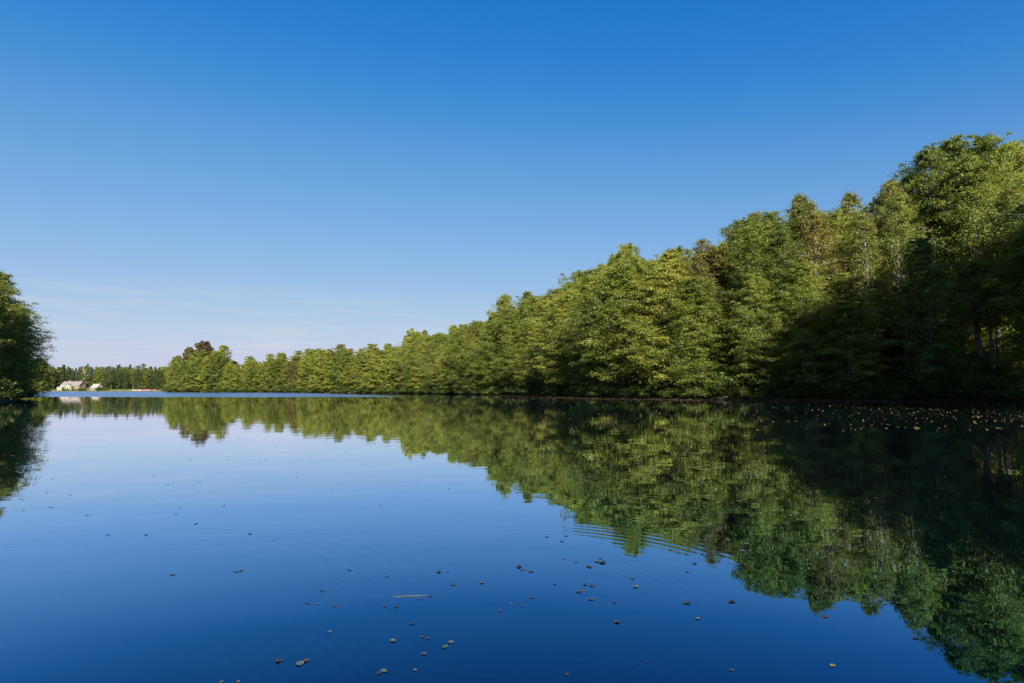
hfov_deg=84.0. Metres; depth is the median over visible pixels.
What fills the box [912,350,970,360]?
shrub
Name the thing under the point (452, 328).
alder tree
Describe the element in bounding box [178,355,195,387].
alder tree
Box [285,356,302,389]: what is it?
alder tree
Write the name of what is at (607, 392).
shrub
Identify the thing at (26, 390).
shrub
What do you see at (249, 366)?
alder tree
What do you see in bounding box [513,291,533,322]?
alder tree
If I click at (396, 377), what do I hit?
alder tree
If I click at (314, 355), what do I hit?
alder tree
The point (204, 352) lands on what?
alder tree
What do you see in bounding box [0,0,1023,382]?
sky
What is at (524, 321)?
alder tree
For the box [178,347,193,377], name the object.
oak tree
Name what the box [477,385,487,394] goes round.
shrub
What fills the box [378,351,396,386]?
alder tree
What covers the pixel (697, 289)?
alder tree
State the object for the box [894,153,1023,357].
alder tree
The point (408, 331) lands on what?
alder tree
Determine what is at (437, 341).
alder tree
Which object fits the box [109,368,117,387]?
spruce tree
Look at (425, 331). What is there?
birch tree
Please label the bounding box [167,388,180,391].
shrub
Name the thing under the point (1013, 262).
alder tree
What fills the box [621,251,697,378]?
alder tree
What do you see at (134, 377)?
pine tree
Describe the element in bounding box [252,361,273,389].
alder tree
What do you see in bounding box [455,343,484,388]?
alder tree
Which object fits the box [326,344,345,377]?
alder tree
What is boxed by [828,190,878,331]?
birch tree
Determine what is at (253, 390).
shrub
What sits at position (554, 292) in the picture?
alder tree
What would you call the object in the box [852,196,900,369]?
alder tree
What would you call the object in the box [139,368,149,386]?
deciduous tree
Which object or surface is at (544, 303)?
alder tree
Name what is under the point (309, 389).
shrub
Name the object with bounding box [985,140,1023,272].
alder tree
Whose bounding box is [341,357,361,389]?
alder tree
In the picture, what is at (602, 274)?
alder tree
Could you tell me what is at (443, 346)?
alder tree
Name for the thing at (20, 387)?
shrub
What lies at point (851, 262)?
alder tree
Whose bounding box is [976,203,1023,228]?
alder tree
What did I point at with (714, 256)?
alder tree
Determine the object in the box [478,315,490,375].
alder tree
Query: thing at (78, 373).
spruce tree
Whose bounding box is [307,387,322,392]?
shrub
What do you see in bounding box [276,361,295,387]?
alder tree
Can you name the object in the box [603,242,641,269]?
alder tree
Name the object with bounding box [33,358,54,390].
alder tree
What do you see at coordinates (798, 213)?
alder tree
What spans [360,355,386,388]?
alder tree
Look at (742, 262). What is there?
alder tree
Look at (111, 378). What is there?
pine tree
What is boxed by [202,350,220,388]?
alder tree
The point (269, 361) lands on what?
alder tree
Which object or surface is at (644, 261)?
alder tree
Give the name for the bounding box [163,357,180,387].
alder tree
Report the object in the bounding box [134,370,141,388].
spruce tree
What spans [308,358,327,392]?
alder tree
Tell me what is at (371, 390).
shrub
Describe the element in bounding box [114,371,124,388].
spruce tree
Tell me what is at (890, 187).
birch tree
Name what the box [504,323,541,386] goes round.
alder tree
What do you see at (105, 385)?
spruce tree
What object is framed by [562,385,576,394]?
shrub
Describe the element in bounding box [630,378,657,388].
shrub
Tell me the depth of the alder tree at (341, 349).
209.91 m
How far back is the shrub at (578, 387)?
82.64 m
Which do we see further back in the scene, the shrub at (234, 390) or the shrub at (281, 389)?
the shrub at (234, 390)
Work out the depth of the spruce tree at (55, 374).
424.86 m
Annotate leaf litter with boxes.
[390,395,1023,430]
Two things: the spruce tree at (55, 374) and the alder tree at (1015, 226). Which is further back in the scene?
the spruce tree at (55, 374)
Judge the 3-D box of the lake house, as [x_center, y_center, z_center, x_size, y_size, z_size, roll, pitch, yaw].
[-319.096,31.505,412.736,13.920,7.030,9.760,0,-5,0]
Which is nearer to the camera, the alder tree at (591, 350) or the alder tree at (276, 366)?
the alder tree at (591, 350)
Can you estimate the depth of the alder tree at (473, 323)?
150.67 m
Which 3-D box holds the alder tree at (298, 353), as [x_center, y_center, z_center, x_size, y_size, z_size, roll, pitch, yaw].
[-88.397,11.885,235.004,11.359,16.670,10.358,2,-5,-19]
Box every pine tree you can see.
[84,367,95,383]
[105,369,116,381]
[129,372,136,389]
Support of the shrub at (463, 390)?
on the ground
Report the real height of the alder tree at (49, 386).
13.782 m
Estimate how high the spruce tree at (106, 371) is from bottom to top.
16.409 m
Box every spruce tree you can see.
[52,369,59,387]
[55,367,64,386]
[61,366,71,383]
[68,370,75,380]
[75,367,82,380]
[85,369,94,386]
[101,368,109,387]
[102,374,109,388]
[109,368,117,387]
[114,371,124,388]
[121,371,129,388]
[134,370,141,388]
[147,373,153,389]
[152,369,158,389]
[154,368,160,385]
[157,370,164,389]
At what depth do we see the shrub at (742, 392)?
56.62 m
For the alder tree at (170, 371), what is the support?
on the ground
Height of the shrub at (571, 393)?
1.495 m
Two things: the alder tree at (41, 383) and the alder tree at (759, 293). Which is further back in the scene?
the alder tree at (41, 383)
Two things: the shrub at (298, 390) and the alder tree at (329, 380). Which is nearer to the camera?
the alder tree at (329, 380)
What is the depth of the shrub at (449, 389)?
137.32 m
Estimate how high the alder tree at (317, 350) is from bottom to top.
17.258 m
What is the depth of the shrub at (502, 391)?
111.69 m
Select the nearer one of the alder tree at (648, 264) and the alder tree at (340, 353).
the alder tree at (648, 264)
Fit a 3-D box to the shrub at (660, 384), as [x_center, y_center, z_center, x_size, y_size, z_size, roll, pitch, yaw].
[18.952,4.700,66.209,11.539,3.590,9.740,4,-6,-39]
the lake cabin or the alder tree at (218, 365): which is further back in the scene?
the lake cabin
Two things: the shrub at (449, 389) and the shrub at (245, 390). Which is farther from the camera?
the shrub at (245, 390)
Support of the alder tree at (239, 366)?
on the ground
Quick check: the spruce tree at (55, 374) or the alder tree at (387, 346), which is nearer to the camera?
the alder tree at (387, 346)
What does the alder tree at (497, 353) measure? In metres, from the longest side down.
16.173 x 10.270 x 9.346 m
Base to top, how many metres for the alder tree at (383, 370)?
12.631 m
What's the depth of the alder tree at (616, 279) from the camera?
72.62 m
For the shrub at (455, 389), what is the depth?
134.79 m
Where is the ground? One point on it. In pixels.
(789, 398)
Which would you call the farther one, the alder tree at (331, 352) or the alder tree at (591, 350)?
the alder tree at (331, 352)
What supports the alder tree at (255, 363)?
on the ground
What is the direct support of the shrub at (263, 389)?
on the ground
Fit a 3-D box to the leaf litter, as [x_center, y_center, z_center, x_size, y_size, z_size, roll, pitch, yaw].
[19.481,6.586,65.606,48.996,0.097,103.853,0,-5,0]
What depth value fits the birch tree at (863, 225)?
55.62 m
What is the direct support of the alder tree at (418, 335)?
on the ground
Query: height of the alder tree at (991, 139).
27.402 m
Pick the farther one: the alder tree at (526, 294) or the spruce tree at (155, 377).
the spruce tree at (155, 377)
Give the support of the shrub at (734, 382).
on the ground
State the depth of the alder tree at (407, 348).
168.90 m
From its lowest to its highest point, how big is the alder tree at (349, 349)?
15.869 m
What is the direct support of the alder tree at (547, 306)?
on the ground
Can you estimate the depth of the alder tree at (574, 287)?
93.45 m
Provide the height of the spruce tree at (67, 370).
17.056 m
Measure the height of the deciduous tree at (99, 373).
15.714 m
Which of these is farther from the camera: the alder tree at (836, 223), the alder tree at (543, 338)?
the alder tree at (543, 338)
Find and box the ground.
[0,385,1023,401]
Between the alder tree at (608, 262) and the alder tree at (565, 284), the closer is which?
the alder tree at (608, 262)
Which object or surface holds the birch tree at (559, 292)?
on the ground
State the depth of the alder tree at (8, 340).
50.32 m
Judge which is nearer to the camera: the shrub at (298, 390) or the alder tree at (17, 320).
the alder tree at (17, 320)
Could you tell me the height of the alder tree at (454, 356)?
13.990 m
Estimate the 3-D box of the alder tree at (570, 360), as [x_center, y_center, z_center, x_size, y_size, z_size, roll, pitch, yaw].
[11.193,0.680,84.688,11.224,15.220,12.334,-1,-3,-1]
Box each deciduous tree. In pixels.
[47,367,57,385]
[76,366,89,385]
[89,369,104,384]
[128,368,136,388]
[138,371,149,389]
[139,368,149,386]
[158,368,168,386]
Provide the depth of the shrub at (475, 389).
123.79 m
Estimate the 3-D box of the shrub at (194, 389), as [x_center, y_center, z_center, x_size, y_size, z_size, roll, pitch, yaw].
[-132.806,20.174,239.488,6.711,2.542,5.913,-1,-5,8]
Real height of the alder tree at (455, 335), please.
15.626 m
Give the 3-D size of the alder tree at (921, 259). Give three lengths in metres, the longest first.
15.024 x 9.004 x 7.796 m
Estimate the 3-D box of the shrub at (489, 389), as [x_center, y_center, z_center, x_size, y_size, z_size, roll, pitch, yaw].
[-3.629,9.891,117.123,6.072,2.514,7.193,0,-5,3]
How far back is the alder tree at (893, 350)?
63.21 m
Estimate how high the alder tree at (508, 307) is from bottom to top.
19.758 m
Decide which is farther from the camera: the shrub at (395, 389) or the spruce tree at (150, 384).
the spruce tree at (150, 384)
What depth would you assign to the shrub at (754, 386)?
58.05 m
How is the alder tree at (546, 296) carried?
on the ground
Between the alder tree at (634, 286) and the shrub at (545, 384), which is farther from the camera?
the shrub at (545, 384)
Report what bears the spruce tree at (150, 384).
on the ground
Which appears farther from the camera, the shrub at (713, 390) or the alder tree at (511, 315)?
the alder tree at (511, 315)
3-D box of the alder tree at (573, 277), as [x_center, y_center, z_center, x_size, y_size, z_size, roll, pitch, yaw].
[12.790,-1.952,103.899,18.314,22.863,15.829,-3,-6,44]
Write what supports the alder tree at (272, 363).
on the ground
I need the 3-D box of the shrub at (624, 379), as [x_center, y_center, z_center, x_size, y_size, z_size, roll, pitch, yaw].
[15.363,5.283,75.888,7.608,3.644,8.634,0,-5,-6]
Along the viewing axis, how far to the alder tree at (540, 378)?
96.86 m
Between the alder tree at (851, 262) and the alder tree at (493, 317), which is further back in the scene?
the alder tree at (493, 317)
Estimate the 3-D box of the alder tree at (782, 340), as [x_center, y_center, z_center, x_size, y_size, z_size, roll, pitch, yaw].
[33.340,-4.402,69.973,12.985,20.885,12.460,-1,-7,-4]
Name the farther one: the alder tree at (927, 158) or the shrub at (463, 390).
the shrub at (463, 390)
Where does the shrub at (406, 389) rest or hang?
on the ground
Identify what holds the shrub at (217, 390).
on the ground
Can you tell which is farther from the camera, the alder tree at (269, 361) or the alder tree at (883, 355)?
the alder tree at (269, 361)
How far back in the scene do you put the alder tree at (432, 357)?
156.44 m
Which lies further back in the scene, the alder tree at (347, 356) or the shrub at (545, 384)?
the alder tree at (347, 356)
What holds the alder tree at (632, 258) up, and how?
on the ground
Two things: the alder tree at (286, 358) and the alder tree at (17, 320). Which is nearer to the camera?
the alder tree at (17, 320)
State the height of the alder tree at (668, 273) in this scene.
15.904 m
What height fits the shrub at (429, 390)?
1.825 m
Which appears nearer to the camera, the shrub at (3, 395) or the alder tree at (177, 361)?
the shrub at (3, 395)
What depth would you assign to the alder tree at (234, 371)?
233.53 m
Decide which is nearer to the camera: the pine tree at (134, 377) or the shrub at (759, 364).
the shrub at (759, 364)
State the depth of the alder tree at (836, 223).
63.37 m
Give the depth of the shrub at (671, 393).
61.48 m
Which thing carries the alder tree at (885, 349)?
on the ground
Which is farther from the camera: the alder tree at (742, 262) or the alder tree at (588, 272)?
the alder tree at (588, 272)
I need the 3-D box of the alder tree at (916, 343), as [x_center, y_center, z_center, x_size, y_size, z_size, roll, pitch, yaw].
[44.602,-5.547,61.956,11.862,21.909,13.035,0,-5,17]
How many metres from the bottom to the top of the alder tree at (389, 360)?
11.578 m
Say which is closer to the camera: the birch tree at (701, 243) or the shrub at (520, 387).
the birch tree at (701, 243)
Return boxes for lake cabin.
[90,384,102,389]
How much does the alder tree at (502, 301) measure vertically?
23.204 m
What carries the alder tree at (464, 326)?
on the ground
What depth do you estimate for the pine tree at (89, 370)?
428.67 m
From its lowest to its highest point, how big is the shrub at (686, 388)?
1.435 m
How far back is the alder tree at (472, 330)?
136.45 m
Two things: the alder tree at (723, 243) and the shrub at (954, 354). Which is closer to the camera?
the shrub at (954, 354)
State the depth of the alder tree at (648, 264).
76.34 m
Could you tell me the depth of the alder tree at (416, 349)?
162.98 m
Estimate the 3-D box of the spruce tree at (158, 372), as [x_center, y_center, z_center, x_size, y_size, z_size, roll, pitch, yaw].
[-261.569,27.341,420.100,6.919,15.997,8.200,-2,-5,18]
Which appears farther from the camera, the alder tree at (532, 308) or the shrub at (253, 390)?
the shrub at (253, 390)
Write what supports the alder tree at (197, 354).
on the ground
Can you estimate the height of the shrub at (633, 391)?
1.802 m
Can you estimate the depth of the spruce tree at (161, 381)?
410.23 m
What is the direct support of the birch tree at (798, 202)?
on the ground
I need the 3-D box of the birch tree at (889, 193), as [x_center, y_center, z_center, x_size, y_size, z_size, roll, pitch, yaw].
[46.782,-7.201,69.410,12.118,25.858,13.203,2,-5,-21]
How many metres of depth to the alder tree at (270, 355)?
242.00 m
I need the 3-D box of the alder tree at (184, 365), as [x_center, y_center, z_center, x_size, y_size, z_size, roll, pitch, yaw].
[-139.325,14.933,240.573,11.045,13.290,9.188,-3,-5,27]
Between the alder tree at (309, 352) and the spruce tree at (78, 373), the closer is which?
the alder tree at (309, 352)
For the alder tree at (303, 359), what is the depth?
218.20 m
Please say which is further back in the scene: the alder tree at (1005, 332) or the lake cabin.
the lake cabin
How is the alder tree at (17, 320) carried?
on the ground
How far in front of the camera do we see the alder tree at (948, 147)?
61.15 m
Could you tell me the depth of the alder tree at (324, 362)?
207.45 m
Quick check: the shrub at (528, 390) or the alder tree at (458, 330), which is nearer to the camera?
the shrub at (528, 390)
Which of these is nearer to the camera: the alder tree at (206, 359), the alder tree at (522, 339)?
the alder tree at (522, 339)
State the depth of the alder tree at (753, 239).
60.24 m
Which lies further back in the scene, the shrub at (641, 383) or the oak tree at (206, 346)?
the oak tree at (206, 346)
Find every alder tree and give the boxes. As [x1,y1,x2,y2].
[0,270,16,367]
[0,272,37,371]
[0,272,52,380]
[1,303,57,390]
[3,308,41,381]
[7,313,56,386]
[30,361,54,391]
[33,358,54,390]
[40,361,57,392]
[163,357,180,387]
[164,360,178,388]
[165,355,181,388]
[168,361,192,391]
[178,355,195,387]
[179,351,204,388]
[187,350,215,387]
[191,356,215,389]
[198,352,227,388]
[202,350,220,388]
[213,361,239,388]
[215,345,233,380]
[217,357,231,389]
[223,367,242,389]
[236,356,256,380]
[237,365,244,389]
[238,362,255,388]
[239,359,253,386]
[242,360,264,386]
[243,367,265,389]
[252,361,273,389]
[259,360,285,388]
[263,353,275,384]
[263,358,274,386]
[266,359,283,387]
[269,353,288,386]
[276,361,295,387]
[279,356,296,381]
[281,353,288,384]
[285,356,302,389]
[289,348,313,385]
[289,356,311,390]
[294,351,302,357]
[297,349,313,387]
[298,357,316,387]
[304,353,319,386]
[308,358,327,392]
[310,352,332,388]
[311,350,333,385]
[313,348,326,357]
[320,356,338,388]
[325,347,347,383]
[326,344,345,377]
[327,351,353,388]
[331,348,355,386]
[332,350,360,389]
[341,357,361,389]
[345,352,362,383]
[350,353,369,388]
[353,353,379,388]
[355,348,376,387]
[358,344,377,352]
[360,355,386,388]
[371,350,386,382]
[372,353,396,387]
[374,349,390,386]
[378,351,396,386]
[378,356,399,390]
[383,343,393,350]
[388,349,407,388]
[391,332,428,384]
[392,342,412,385]
[399,345,417,386]
[403,328,416,343]
[406,341,437,387]
[407,344,422,385]
[411,337,434,382]
[419,333,447,387]
[420,333,449,387]
[422,347,460,388]
[429,344,448,385]
[439,337,473,385]
[442,331,461,383]
[443,327,464,366]
[445,324,468,354]
[446,335,471,386]
[448,325,457,335]
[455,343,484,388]
[457,325,478,380]
[457,331,497,385]
[460,320,481,330]
[465,319,511,385]
[467,321,485,379]
[474,311,500,374]
[478,305,517,385]
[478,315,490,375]
[479,293,517,336]
[484,319,513,384]
[487,309,521,387]
[495,318,534,385]
[504,305,527,379]
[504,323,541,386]
[505,296,546,373]
[506,318,547,388]
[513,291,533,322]
[515,298,529,326]
[517,292,576,384]
[523,303,561,380]
[524,299,552,360]
[528,319,561,383]
[536,290,589,386]
[538,294,550,309]
[541,289,614,384]
[543,287,563,299]
[546,283,582,372]
[552,296,592,384]
[555,257,651,375]
[556,269,586,297]
[557,274,603,378]
[558,281,571,291]
[560,261,660,384]
[560,266,614,373]
[568,276,586,289]
[571,284,625,384]
[580,267,600,289]
[598,279,677,382]
[601,253,653,367]
[601,254,618,270]
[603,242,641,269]
[606,261,751,383]
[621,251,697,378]
[631,259,675,371]
[644,245,725,362]
[648,276,763,387]
[658,244,773,369]
[701,224,789,369]
[711,229,798,371]
[712,217,776,368]
[712,240,729,369]
[718,257,864,383]
[720,273,801,388]
[734,210,802,366]
[737,230,801,363]
[749,222,829,379]
[764,208,873,368]
[800,208,863,365]
[804,272,903,386]
[821,219,909,368]
[823,213,901,363]
[828,216,910,359]
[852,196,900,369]
[858,195,950,368]
[874,237,987,386]
[874,239,902,360]
[876,146,1003,360]
[876,172,951,362]
[879,193,989,362]
[892,223,1013,358]
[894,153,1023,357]
[899,303,1014,356]
[903,133,1023,352]
[929,153,1023,369]
[930,131,1023,365]
[954,223,1022,360]
[967,221,1023,376]
[973,204,1023,363]
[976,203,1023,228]
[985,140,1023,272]
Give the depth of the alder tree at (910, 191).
62.56 m
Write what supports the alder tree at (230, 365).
on the ground
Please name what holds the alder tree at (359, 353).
on the ground
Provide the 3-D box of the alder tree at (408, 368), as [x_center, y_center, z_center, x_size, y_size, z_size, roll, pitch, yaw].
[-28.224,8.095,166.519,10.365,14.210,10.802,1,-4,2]
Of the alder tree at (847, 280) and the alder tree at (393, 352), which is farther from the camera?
the alder tree at (393, 352)
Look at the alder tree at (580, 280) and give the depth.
102.30 m
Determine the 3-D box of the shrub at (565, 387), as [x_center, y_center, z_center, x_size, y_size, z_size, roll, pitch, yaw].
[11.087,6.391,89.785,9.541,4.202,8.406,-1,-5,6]
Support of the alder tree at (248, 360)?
on the ground
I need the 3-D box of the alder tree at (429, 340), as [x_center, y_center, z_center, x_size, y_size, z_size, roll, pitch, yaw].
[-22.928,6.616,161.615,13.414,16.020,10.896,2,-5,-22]
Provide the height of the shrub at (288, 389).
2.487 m
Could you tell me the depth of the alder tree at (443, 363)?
141.74 m
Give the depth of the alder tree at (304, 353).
230.64 m
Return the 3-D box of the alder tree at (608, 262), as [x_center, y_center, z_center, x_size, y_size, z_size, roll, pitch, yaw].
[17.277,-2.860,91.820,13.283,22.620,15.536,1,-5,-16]
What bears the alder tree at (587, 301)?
on the ground
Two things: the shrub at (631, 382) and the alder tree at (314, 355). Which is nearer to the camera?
the shrub at (631, 382)
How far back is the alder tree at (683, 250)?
75.42 m
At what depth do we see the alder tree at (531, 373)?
100.85 m
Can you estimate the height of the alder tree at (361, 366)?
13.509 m
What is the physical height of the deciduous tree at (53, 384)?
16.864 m
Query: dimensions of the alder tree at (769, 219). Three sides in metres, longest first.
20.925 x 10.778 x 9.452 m
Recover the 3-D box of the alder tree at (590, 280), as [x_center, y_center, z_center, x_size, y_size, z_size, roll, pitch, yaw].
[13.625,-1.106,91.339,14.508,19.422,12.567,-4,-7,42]
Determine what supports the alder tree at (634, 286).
on the ground
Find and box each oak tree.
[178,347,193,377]
[192,340,214,388]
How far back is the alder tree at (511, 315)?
113.48 m
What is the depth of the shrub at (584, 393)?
78.30 m
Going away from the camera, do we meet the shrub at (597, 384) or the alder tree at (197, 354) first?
the shrub at (597, 384)
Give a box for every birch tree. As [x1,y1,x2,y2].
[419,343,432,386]
[422,329,428,337]
[537,291,561,364]
[651,256,698,357]
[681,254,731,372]
[689,238,736,348]
[725,210,788,363]
[770,192,834,361]
[773,211,869,368]
[784,199,863,355]
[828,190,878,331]
[838,212,909,391]
[859,181,945,356]
[875,178,911,351]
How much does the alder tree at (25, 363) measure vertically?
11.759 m
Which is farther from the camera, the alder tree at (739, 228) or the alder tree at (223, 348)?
the alder tree at (223, 348)
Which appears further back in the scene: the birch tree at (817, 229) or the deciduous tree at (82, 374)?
the deciduous tree at (82, 374)
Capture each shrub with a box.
[0,376,18,399]
[0,380,26,398]
[4,377,42,395]
[14,383,37,395]
[14,383,48,398]
[159,385,173,391]
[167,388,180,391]
[180,387,190,391]
[189,386,201,391]
[211,388,225,391]
[227,387,242,391]
[239,387,249,391]
[246,387,260,391]
[258,387,269,391]
[268,387,279,392]
[275,385,290,392]
[284,387,300,392]
[290,388,301,392]
[300,387,312,392]
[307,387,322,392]
[319,388,330,391]
[364,386,375,392]
[391,385,400,392]
[402,386,412,392]
[418,385,430,393]
[425,387,433,392]
[432,386,444,392]
[442,385,456,393]
[448,385,462,392]
[457,383,471,393]
[468,385,487,393]
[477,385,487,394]
[480,384,502,394]
[497,389,509,393]
[504,377,541,391]
[511,383,529,395]
[517,384,539,394]
[536,372,560,390]
[541,383,568,395]
[558,376,579,390]
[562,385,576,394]
[564,388,578,395]
[571,380,597,396]
[572,384,588,395]
[585,382,609,396]
[588,381,622,396]
[605,384,632,395]
[610,369,642,387]
[616,375,643,387]
[622,384,649,396]
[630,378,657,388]
[630,384,666,396]
[638,366,707,392]
[653,387,688,397]
[672,373,708,388]
[674,365,759,391]
[677,385,707,396]
[682,373,736,397]
[719,369,789,392]
[723,385,758,398]
[725,357,783,373]
[750,374,802,397]
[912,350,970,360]
[946,346,1023,371]
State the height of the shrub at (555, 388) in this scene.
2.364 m
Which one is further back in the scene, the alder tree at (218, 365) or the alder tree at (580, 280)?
the alder tree at (218, 365)
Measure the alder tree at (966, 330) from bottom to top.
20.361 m
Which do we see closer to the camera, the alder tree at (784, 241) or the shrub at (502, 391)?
the alder tree at (784, 241)
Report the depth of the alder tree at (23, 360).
63.06 m
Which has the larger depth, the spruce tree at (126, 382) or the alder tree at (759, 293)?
the spruce tree at (126, 382)
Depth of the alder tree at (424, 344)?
157.69 m
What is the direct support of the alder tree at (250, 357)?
on the ground
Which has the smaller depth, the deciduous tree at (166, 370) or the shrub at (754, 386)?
the shrub at (754, 386)
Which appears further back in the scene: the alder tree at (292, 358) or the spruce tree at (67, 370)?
the spruce tree at (67, 370)
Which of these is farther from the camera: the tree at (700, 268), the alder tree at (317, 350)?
the alder tree at (317, 350)
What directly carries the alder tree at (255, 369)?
on the ground
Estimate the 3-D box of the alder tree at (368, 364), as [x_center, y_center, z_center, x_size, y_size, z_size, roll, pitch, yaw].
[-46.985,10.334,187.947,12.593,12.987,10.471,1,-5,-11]
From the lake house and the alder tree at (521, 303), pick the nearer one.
the alder tree at (521, 303)
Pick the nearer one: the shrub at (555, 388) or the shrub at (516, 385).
the shrub at (555, 388)
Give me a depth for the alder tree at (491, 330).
119.42 m
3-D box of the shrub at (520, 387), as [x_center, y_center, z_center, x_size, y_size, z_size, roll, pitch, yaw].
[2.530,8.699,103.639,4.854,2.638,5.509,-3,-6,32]
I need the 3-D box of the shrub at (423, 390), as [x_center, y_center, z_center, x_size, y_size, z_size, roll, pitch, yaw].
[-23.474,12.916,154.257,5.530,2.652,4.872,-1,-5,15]
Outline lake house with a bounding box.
[59,380,86,389]
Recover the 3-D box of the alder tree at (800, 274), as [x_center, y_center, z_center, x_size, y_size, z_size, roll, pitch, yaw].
[28.046,-1.199,55.946,10.819,13.954,12.517,8,-9,-41]
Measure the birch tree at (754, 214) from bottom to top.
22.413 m
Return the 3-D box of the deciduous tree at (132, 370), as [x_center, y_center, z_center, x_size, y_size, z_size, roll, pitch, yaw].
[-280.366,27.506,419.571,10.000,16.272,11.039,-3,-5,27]
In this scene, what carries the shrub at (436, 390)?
on the ground
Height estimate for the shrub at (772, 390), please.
2.535 m
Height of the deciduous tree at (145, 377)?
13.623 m
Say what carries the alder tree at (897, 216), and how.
on the ground
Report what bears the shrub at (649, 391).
on the ground
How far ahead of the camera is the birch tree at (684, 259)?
68.08 m
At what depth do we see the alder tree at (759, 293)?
56.50 m
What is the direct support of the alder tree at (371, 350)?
on the ground
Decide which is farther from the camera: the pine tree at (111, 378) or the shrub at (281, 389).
the pine tree at (111, 378)
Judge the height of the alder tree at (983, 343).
20.289 m
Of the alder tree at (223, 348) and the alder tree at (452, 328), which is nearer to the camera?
the alder tree at (452, 328)
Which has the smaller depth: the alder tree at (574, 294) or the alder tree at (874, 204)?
the alder tree at (874, 204)
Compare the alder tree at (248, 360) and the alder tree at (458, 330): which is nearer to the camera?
the alder tree at (458, 330)
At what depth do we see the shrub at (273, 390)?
223.70 m
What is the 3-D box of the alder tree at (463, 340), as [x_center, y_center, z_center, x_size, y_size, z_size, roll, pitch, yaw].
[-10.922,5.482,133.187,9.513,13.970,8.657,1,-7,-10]
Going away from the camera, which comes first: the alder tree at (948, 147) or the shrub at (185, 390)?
the alder tree at (948, 147)
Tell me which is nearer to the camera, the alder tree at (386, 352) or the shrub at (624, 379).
the shrub at (624, 379)
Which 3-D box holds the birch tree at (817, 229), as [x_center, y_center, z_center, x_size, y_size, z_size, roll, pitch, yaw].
[30.570,-3.775,57.526,9.677,19.150,10.544,8,-9,-41]
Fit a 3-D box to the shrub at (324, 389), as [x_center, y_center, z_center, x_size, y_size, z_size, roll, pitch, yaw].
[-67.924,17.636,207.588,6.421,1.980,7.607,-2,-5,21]
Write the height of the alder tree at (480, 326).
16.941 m
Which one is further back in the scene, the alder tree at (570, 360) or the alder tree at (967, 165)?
the alder tree at (570, 360)
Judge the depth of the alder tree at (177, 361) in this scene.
249.23 m
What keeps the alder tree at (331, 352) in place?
on the ground
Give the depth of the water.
3.82 m
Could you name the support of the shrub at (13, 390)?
on the ground
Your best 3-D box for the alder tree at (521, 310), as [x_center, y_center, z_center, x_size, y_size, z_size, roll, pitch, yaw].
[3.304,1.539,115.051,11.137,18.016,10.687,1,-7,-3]
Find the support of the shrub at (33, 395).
on the ground
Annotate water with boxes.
[0,391,1023,682]
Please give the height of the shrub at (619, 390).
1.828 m
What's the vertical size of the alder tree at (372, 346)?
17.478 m
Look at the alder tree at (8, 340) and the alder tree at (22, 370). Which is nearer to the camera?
the alder tree at (8, 340)
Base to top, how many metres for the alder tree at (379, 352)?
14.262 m
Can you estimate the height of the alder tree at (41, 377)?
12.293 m
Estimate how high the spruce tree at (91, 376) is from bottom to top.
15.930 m
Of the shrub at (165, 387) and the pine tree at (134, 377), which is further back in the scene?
the pine tree at (134, 377)
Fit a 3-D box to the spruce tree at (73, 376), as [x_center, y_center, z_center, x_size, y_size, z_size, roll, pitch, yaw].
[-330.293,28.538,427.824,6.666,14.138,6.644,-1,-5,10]
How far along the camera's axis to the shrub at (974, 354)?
58.04 m
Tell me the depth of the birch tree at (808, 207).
62.45 m
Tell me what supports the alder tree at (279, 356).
on the ground
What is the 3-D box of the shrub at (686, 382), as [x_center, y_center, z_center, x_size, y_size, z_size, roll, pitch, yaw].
[21.493,4.648,63.954,8.040,2.730,9.525,-1,-5,15]
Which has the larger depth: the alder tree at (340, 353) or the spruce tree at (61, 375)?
the spruce tree at (61, 375)
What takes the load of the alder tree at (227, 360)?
on the ground
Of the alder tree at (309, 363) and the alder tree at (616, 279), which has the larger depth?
the alder tree at (309, 363)
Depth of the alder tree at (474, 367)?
125.43 m

